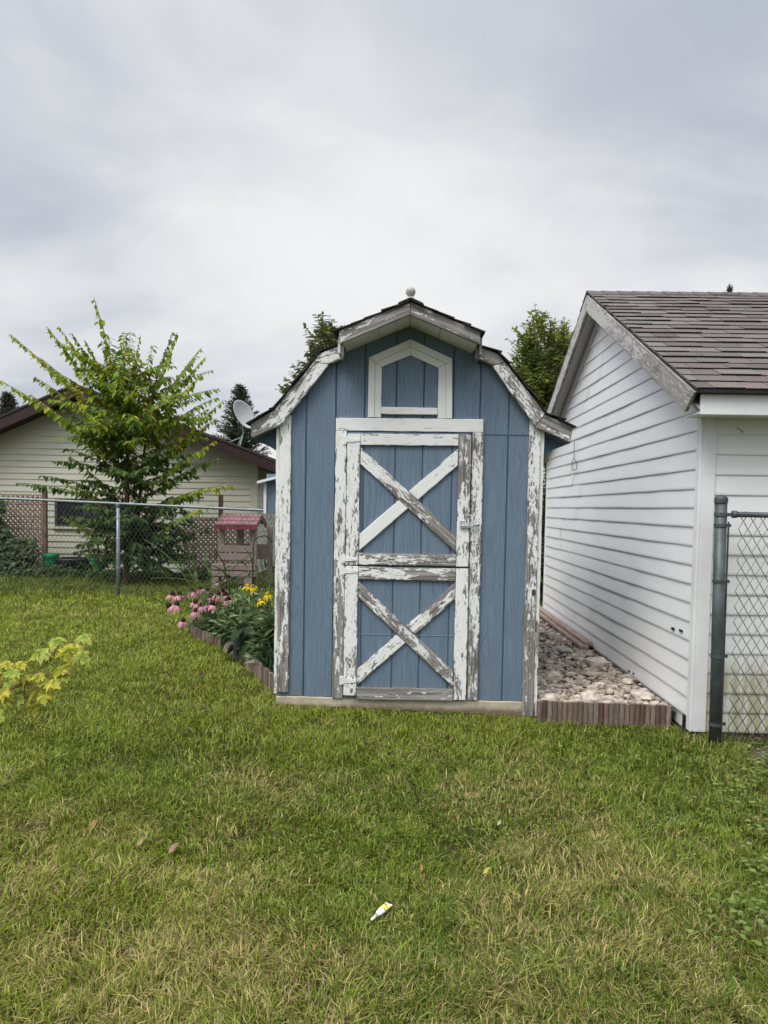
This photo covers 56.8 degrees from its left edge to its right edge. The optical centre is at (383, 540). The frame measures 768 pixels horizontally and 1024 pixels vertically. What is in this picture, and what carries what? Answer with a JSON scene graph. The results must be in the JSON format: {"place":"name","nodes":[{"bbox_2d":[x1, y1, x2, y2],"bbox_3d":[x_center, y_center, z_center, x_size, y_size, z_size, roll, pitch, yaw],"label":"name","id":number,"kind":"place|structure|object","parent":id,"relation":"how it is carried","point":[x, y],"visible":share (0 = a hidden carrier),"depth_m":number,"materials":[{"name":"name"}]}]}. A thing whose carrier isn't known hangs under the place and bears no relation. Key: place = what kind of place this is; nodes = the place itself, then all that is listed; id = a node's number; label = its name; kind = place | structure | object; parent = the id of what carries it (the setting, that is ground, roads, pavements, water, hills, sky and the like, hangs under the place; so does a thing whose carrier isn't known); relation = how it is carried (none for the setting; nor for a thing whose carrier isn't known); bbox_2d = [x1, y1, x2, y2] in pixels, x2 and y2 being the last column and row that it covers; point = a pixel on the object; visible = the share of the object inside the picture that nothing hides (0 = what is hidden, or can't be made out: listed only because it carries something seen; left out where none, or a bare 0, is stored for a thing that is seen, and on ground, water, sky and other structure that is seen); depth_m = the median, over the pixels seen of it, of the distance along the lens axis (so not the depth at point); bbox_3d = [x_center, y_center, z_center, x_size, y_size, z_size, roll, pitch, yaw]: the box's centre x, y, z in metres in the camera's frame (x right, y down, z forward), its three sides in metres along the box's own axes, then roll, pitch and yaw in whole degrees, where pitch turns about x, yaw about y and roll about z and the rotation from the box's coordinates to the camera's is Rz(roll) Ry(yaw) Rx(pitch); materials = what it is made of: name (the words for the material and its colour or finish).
{"place":"outdoors","nodes":[
{"label":"outdoors","id":0,"kind":"place"},
{"bbox_2d":[195,609,273,671],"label":"flower bed soil","id":1,"kind":"structure","parent":0,"point":[239,647],"depth_m":8.19,"materials":[{"name":"brown soil"}]},
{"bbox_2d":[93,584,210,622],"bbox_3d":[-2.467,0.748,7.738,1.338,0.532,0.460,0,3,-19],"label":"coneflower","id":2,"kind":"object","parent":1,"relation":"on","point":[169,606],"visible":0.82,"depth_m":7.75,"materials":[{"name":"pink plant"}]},
{"bbox_2d":[124,554,217,627],"bbox_3d":[-2.371,0.568,7.908,1.016,0.877,0.299,0,3,-25],"label":"coneflower","id":3,"kind":"object","parent":1,"relation":"on","point":[178,592],"visible":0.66,"depth_m":7.91,"materials":[{"name":"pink plant"}]},
{"bbox_2d":[165,591,190,601],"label":"coneflower","id":4,"kind":"object","parent":1,"relation":"on","point":[172,594],"visible":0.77,"depth_m":7.97,"materials":[{"name":"pink plant"}]},
{"bbox_2d":[144,539,217,604],"bbox_3d":[-2.308,0.496,8.170,0.966,1.017,0.322,1,3,1],"label":"coneflower","id":5,"kind":"object","parent":1,"relation":"on","point":[192,589],"visible":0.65,"depth_m":8.12,"materials":[{"name":"green plant"}]},
{"bbox_2d":[158,591,218,626],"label":"coneflower","id":6,"kind":"object","parent":1,"relation":"on","point":[195,602],"visible":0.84,"depth_m":7.56,"materials":[{"name":"pink plant"}]},
{"bbox_2d":[150,576,228,608],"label":"coneflower","id":7,"kind":"object","parent":1,"relation":"on","point":[219,593],"visible":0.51,"depth_m":7.88,"materials":[{"name":"pink plant"}]},
{"bbox_2d":[149,581,234,615],"bbox_3d":[-2.028,0.713,7.733,0.946,0.618,0.445,1,3,-6],"label":"coneflower","id":8,"kind":"object","parent":1,"relation":"on","point":[176,608],"visible":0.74,"depth_m":7.76,"materials":[{"name":"pink plant"}]},
{"bbox_2d":[175,577,216,630],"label":"coneflower","id":9,"kind":"object","parent":1,"relation":"on","point":[182,621],"visible":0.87,"depth_m":7.63,"materials":[{"name":"pink plant"}]},
{"bbox_2d":[188,574,209,597],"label":"coneflower","id":10,"kind":"object","parent":1,"relation":"on","point":[207,589],"visible":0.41,"depth_m":8.19,"materials":[{"name":"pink plant"}]},
{"bbox_2d":[176,563,230,606],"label":"coneflower","id":11,"kind":"object","parent":1,"relation":"on","point":[200,590],"visible":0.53,"depth_m":8.13,"materials":[{"name":"pink plant"}]},
{"bbox_2d":[178,559,244,601],"bbox_3d":[-1.796,0.599,7.906,0.312,0.833,1.005,3,3,32],"label":"coneflower","id":12,"kind":"object","parent":1,"relation":"on","point":[228,575],"visible":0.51,"depth_m":7.87,"materials":[{"name":"green plant"}]},
{"bbox_2d":[189,590,235,632],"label":"leafy plant","id":13,"kind":"object","parent":1,"relation":"on","point":[207,621],"visible":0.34,"depth_m":7.79,"materials":[{"name":"green plant"}]},
{"bbox_2d":[174,570,251,628],"bbox_3d":[-1.830,0.672,7.551,0.824,0.757,0.290,0,3,-20],"label":"coneflower","id":14,"kind":"object","parent":1,"relation":"on","point":[195,612],"visible":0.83,"depth_m":7.51,"materials":[{"name":"pink plant"}]},
{"bbox_2d":[197,565,232,624],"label":"coneflower","id":15,"kind":"object","parent":1,"relation":"on","point":[200,609],"visible":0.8,"depth_m":7.49,"materials":[{"name":"pink plant"}]},
{"bbox_2d":[208,566,234,616],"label":"coneflower","id":16,"kind":"object","parent":1,"relation":"on","point":[228,597],"visible":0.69,"depth_m":7.52,"materials":[{"name":"pink plant"}]},
{"bbox_2d":[206,576,253,593],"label":"coneflower","id":17,"kind":"object","parent":1,"relation":"on","point":[222,590],"visible":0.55,"depth_m":7.90,"materials":[{"name":"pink plant"}]},
{"bbox_2d":[205,550,257,615],"bbox_3d":[-1.631,0.568,7.639,0.593,0.927,0.330,0,3,-20],"label":"coneflower","id":18,"kind":"object","parent":1,"relation":"on","point":[211,606],"visible":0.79,"depth_m":7.54,"materials":[{"name":"pink plant"}]},
{"bbox_2d":[200,593,263,639],"bbox_3d":[-1.521,0.799,7.363,0.716,0.510,0.669,3,3,38],"label":"leafy plant","id":19,"kind":"object","parent":1,"relation":"on","point":[225,616],"visible":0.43,"depth_m":7.32,"materials":[{"name":"green plant"}]},
{"bbox_2d":[192,571,271,604],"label":"coneflower","id":20,"kind":"object","parent":1,"relation":"on","point":[194,579],"visible":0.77,"depth_m":7.86,"materials":[{"name":"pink plant"}]},
{"bbox_2d":[215,551,251,602],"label":"coneflower","id":21,"kind":"object","parent":1,"relation":"on","point":[225,594],"visible":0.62,"depth_m":7.74,"materials":[{"name":"green plant"}]},
{"bbox_2d":[214,622,260,664],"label":"broad leaf plant","id":22,"kind":"object","parent":1,"relation":"on","point":[239,633],"visible":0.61,"depth_m":6.43,"materials":[{"name":"green plant"}]},
{"bbox_2d":[214,586,274,617],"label":"leafy plant","id":23,"kind":"object","parent":1,"relation":"on","point":[239,591],"visible":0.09,"depth_m":8.15,"materials":[{"name":"green plant"}]},
{"bbox_2d":[242,584,250,597],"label":"coneflower","id":24,"kind":"object","parent":1,"relation":"on","point":[246,587],"visible":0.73,"depth_m":7.25,"materials":[{"name":"yellow plant"}]},
{"bbox_2d":[241,559,258,609],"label":"coneflower","id":25,"kind":"object","parent":1,"relation":"on","point":[252,586],"visible":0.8,"depth_m":7.20,"materials":[{"name":"yellow plant"}]},
{"bbox_2d":[226,595,274,648],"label":"leafy plant","id":26,"kind":"object","parent":1,"relation":"on","point":[250,610],"visible":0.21,"depth_m":6.92,"materials":[{"name":"green plant"}]},
{"bbox_2d":[244,547,272,610],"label":"coneflower","id":27,"kind":"object","parent":1,"relation":"on","point":[267,595],"visible":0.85,"depth_m":6.64,"materials":[{"name":"yellow plant"}]},
{"bbox_2d":[243,608,274,663],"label":"leafy plant","id":28,"kind":"object","parent":1,"relation":"on","point":[260,632],"visible":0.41,"depth_m":6.17,"materials":[{"name":"green plant"}]},
{"bbox_2d":[244,634,273,672],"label":"grassy clump","id":29,"kind":"object","parent":1,"relation":"on","point":[268,662],"visible":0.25,"depth_m":5.91,"materials":[{"name":"green plant"}]},
{"bbox_2d":[253,535,271,595],"bbox_3d":[-1.298,0.502,7.565,0.215,1.133,0.011,1,3,1],"label":"shepherd hook","id":30,"kind":"object","parent":1,"relation":"on","point":[253,554],"visible":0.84,"depth_m":7.55,"materials":[{"name":"black metal"}]},
{"bbox_2d":[253,548,274,610],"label":"tall leafy plant","id":31,"kind":"object","parent":1,"relation":"on","point":[270,580],"visible":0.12,"depth_m":7.18,"materials":[{"name":"green plant"}]},
{"bbox_2d":[253,562,274,607],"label":"coneflower","id":32,"kind":"object","parent":1,"relation":"on","point":[260,601],"visible":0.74,"depth_m":6.86,"materials":[{"name":"yellow plant"}]},
{"bbox_2d":[0,513,767,1023],"bbox_3d":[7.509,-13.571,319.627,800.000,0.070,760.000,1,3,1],"label":"ground","id":33,"kind":"structure","parent":0,"point":[258,843],"depth_m":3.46,"materials":[{"name":"plant"}]},
{"bbox_2d":[0,391,19,414],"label":"spruce","id":34,"kind":"object","parent":33,"relation":"on","point":[8,402],"visible":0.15,"depth_m":26.02,"materials":[{"name":"green plant"}]},
{"bbox_2d":[0,495,40,575],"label":"vine","id":35,"kind":"object","parent":33,"relation":"on","point":[10,551],"visible":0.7,"depth_m":13.81,"materials":[{"name":"green plant"}]},
{"bbox_2d":[0,489,47,572],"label":"trellis","id":36,"kind":"object","parent":33,"relation":"on","point":[44,495],"visible":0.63,"depth_m":14.37,"materials":[{"name":"brown wood"}]},
{"bbox_2d":[0,633,94,721],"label":"maple seedling","id":37,"kind":"object","parent":33,"relation":"on","point":[44,692],"visible":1,"depth_m":2.95,"materials":[{"name":"yellow plant"}]},
{"bbox_2d":[42,553,59,571],"bbox_3d":[-6.609,0.430,14.095,0.328,0.372,0.315,1,3,1],"label":"bucket","id":38,"kind":"object","parent":33,"relation":"on","point":[51,555],"visible":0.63,"depth_m":13.98,"materials":[{"name":"green plastic"}]},
{"bbox_2d":[55,557,89,574],"bbox_3d":[-6.200,0.497,14.189,0.711,0.326,0.693,1,3,1],"label":"tub","id":39,"kind":"object","parent":33,"relation":"on","point":[80,559],"visible":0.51,"depth_m":13.93,"materials":[{"name":"plastic"}]},
{"bbox_2d":[88,819,97,830],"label":"dead leaf","id":40,"kind":"object","parent":33,"relation":"on","point":[93,823],"visible":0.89,"depth_m":3.16,"materials":[{"name":"brown plant"}]},
{"bbox_2d":[90,557,102,573],"bbox_3d":[-5.691,0.469,14.075,0.318,0.333,0.306,1,3,1],"label":"bucket","id":41,"kind":"object","parent":33,"relation":"on","point":[92,562],"visible":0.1,"depth_m":13.95,"materials":[{"name":"green plastic"}]},
{"bbox_2d":[0,299,232,582],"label":"sapling","id":42,"kind":"object","parent":33,"relation":"on","point":[128,413],"visible":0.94,"depth_m":12.47,"materials":[{"name":"green plant"}]},
{"bbox_2d":[0,562,236,581],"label":"weeds","id":43,"kind":"object","parent":33,"relation":"on","point":[71,569],"visible":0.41,"depth_m":13.60,"materials":[{"name":"green plant"}]},
{"bbox_2d":[0,384,275,572],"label":"neighbour house","id":44,"kind":"structure","parent":33,"relation":"on","point":[31,449],"depth_m":15.08,"materials":[{"name":"beige"}]},
{"bbox_2d":[52,499,113,528],"bbox_3d":[-6.381,-0.572,15.119,1.361,0.637,0.070,1,3,1],"label":"window","id":45,"kind":"structure","parent":44,"relation":"in","point":[62,506],"depth_m":15.12,"materials":[{"name":"black glass"}]},
{"bbox_2d":[230,400,254,445],"bbox_3d":[-3.157,-2.625,15.938,0.678,1.098,0.413,-1,3,-31],"label":"satellite dish","id":46,"kind":"object","parent":44,"relation":"on","point":[243,412],"visible":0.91,"depth_m":15.98,"materials":[{"name":"metal"}]},
{"bbox_2d":[0,497,275,598],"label":"chain link fence","id":47,"kind":"object","parent":33,"relation":"on","point":[118,543],"visible":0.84,"depth_m":10.85,"materials":[{"name":"metal"}]},
{"bbox_2d":[137,837,142,846],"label":"dead leaf","id":48,"kind":"object","parent":33,"relation":"on","point":[139,841],"visible":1,"depth_m":3.02,"materials":[{"name":"yellow plant"}]},
{"bbox_2d":[168,842,179,852],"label":"dead leaf","id":49,"kind":"object","parent":33,"relation":"on","point":[173,847],"visible":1,"depth_m":2.96,"materials":[{"name":"beige plant"}]},
{"bbox_2d":[183,495,249,575],"bbox_3d":[-3.351,0.017,14.267,1.428,1.895,0.105,1,3,1],"label":"trellis","id":50,"kind":"object","parent":33,"relation":"on","point":[220,501],"visible":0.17,"depth_m":14.30,"materials":[{"name":"brown wood"}]},
{"bbox_2d":[189,616,273,692],"bbox_3d":[-1.623,1.085,7.034,0.199,0.249,3.420,0,3,-25],"label":"log edging","id":51,"kind":"object","parent":33,"relation":"on","point":[261,672],"visible":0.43,"depth_m":6.30,"materials":[{"name":"brown wood"}]},
{"bbox_2d":[211,383,271,455],"bbox_3d":[-5.120,-2.579,25.119,4.095,5.988,4.178,1,3,1],"label":"spruce","id":52,"kind":"object","parent":33,"relation":"on","point":[230,431],"visible":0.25,"depth_m":24.75,"materials":[{"name":"green plant"}]},
{"bbox_2d":[211,514,272,588],"bbox_3d":[-2.472,0.198,12.515,0.903,1.353,0.980,1,3,1],"label":"toy playhouse","id":53,"kind":"object","parent":33,"relation":"on","point":[232,524],"visible":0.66,"depth_m":12.17,"materials":[{"name":"red plastic"}]},
{"bbox_2d":[257,474,275,513],"bbox_3d":[-1.186,0.054,9.504,0.902,2.148,0.720,1,3,1],"label":"shed","id":54,"kind":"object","parent":33,"relation":"on","point":[269,483],"visible":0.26,"depth_m":9.23,"materials":[{"name":"blue paint"}]},
{"bbox_2d":[274,311,344,404],"bbox_3d":[-1.029,-2.260,16.938,3.199,6.276,3.023,1,3,1],"label":"leafy tree","id":55,"kind":"object","parent":33,"relation":"on","point":[324,337],"visible":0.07,"depth_m":16.34,"materials":[{"name":"green plant"}]},
{"bbox_2d":[370,902,391,920],"bbox_3d":[-0.014,1.333,2.553,0.031,0.018,0.118,3,5,32],"label":"ointment tube","id":56,"kind":"object","parent":33,"relation":"on","point":[381,910],"visible":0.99,"depth_m":2.55,"materials":[{"name":"white plastic"}]},
{"bbox_2d":[246,287,576,715],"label":"garden shed","id":57,"kind":"structure","parent":33,"relation":"on","point":[411,440],"depth_m":5.20,"materials":[{"name":"blue paint"}]},
{"bbox_2d":[339,566,468,700],"bbox_3d":[0.145,0.683,5.231,0.936,0.988,0.044,1,3,1],"label":"door","id":58,"kind":"structure","parent":57,"relation":"in","point":[405,628],"depth_m":5.23,"materials":[{"name":"blue paint"}]},
{"bbox_2d":[368,340,451,418],"bbox_3d":[0.193,-1.177,5.152,0.614,0.564,0.029,1,3,1],"label":"window","id":59,"kind":"structure","parent":57,"relation":"in","point":[382,365],"depth_m":5.15,"materials":[{"name":"white paint"}]},
{"bbox_2d":[341,432,479,566],"bbox_3d":[0.197,-0.302,5.168,1.008,0.974,0.074,1,3,1],"label":"door","id":60,"kind":"structure","parent":57,"relation":"in","point":[408,494],"depth_m":5.18,"materials":[{"name":"blue paint"}]},
{"bbox_2d":[505,303,573,548],"bbox_3d":[3.520,-2.010,15.368,2.760,6.083,2.941,1,3,1],"label":"maple tree","id":61,"kind":"object","parent":33,"relation":"on","point":[536,368],"visible":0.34,"depth_m":14.71,"materials":[{"name":"green plant"}]},
{"bbox_2d":[537,700,671,728],"bbox_3d":[1.567,1.258,5.065,0.940,0.219,0.028,1,3,3],"label":"log edging","id":62,"kind":"object","parent":33,"relation":"on","point":[616,713],"visible":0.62,"depth_m":5.05,"materials":[{"name":"brown wood"}]},
{"bbox_2d":[543,290,767,739],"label":"garage","id":63,"kind":"structure","parent":33,"relation":"on","point":[659,400],"depth_m":5.57,"materials":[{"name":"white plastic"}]},
{"bbox_2d":[652,737,767,952],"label":"ground ivy","id":64,"kind":"object","parent":33,"relation":"on","point":[750,904],"visible":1,"depth_m":2.94,"materials":[{"name":"green plant"}]},
{"bbox_2d":[726,283,732,291],"bbox_3d":[12.253,-4.213,25.596,2.252,10.078,2.298,1,3,1],"label":"spruce","id":65,"kind":"object","parent":33,"relation":"on","point":[729,288],"visible":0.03,"depth_m":25.30,"materials":[{"name":"green plant"}]},
{"bbox_2d":[708,495,767,747],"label":"chain link fence","id":66,"kind":"object","parent":33,"relation":"on","point":[718,656],"visible":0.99,"depth_m":4.58,"materials":[{"name":"metal"}]},
{"bbox_2d":[0,0,767,506],"label":"sky","id":67,"kind":"structure","parent":0,"point":[223,176],"materials":[{"name":"white"}]},
{"bbox_2d":[540,462,546,597],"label":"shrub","id":68,"kind":"object","parent":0,"point":[543,538],"visible":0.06,"depth_m":11.93,"materials":[{"name":"green plant"}]},
{"bbox_2d":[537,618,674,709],"bbox_3d":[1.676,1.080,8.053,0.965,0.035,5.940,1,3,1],"label":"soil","id":69,"kind":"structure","parent":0,"point":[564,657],"depth_m":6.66,"materials":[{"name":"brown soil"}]},
{"bbox_2d":[539,628,548,636],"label":"rock","id":70,"kind":"object","parent":69,"relation":"on","point":[543,632],"visible":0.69,"depth_m":7.86,"materials":[{"name":"grey stone"}]},
{"bbox_2d":[544,670,562,678],"bbox_3d":[1.411,1.133,5.934,0.153,0.091,0.122,1,3,1],"label":"rock","id":71,"kind":"object","parent":69,"relation":"on","point":[554,674],"visible":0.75,"depth_m":5.89,"materials":[{"name":"grey stone"}]},
{"bbox_2d":[553,645,569,653],"bbox_3d":[1.763,1.082,7.070,0.160,0.089,0.149,1,3,1],"label":"rock","id":72,"kind":"object","parent":69,"relation":"on","point":[562,649],"visible":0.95,"depth_m":7.03,"materials":[{"name":"grey stone"}]},
{"bbox_2d":[584,656,610,670],"bbox_3d":[1.922,1.103,6.376,0.260,0.140,0.134,3,4,39],"label":"rock","id":73,"kind":"object","parent":69,"relation":"on","point":[599,663],"visible":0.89,"depth_m":6.33,"materials":[{"name":"beige stone"}]},
{"bbox_2d":[537,616,672,707],"bbox_3d":[1.670,1.062,8.108,1.016,0.114,6.096,1,3,1],"label":"crushed rock","id":74,"kind":"object","parent":69,"relation":"on","point":[617,688],"visible":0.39,"depth_m":5.89,"materials":[{"name":"grey gravel"}]},
{"bbox_2d":[543,693,556,699],"bbox_3d":[1.229,1.160,5.265,0.097,0.067,0.121,3,3,29],"label":"rock","id":75,"kind":"object","parent":74,"relation":"on","point":[551,696],"visible":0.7,"depth_m":5.23,"materials":[{"name":"beige stone"}]},
{"bbox_2d":[539,611,588,648],"bbox_3d":[2.066,1.010,8.586,0.086,0.029,2.850,1,3,2],"label":"plank","id":76,"kind":"object","parent":74,"relation":"on","point":[576,642],"visible":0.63,"depth_m":7.89,"materials":[{"name":"brown wood"}]},
{"bbox_2d":[539,605,592,644],"bbox_3d":[2.114,0.974,8.708,0.093,0.030,3.000,1,3,1],"label":"plank","id":77,"kind":"object","parent":76,"relation":"on","point":[582,639],"visible":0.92,"depth_m":8.11,"materials":[{"name":"brown wood"}]},
{"bbox_2d":[580,690,597,700],"bbox_3d":[1.520,1.160,5.263,0.139,0.111,0.093,4,4,45],"label":"rock","id":78,"kind":"object","parent":74,"relation":"on","point":[590,695],"visible":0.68,"depth_m":5.24,"materials":[{"name":"beige stone"}]},
{"bbox_2d":[621,678,633,684],"bbox_3d":[1.976,1.149,5.769,0.096,0.069,0.097,4,4,44],"label":"rock","id":79,"kind":"object","parent":74,"relation":"on","point":[626,681],"visible":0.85,"depth_m":5.74,"materials":[{"name":"beige stone"}]},
{"bbox_2d":[630,690,655,699],"bbox_3d":[1.933,1.161,5.317,0.173,0.081,0.155,3,3,38],"label":"rock","id":80,"kind":"object","parent":74,"relation":"on","point":[641,695],"visible":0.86,"depth_m":5.27,"materials":[{"name":"beige stone"}]},
{"bbox_2d":[747,748,767,766],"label":"dirt ground","id":81,"kind":"structure","parent":0,"point":[756,755],"depth_m":4.43,"materials":[{"name":"brown soil"}]}
]}

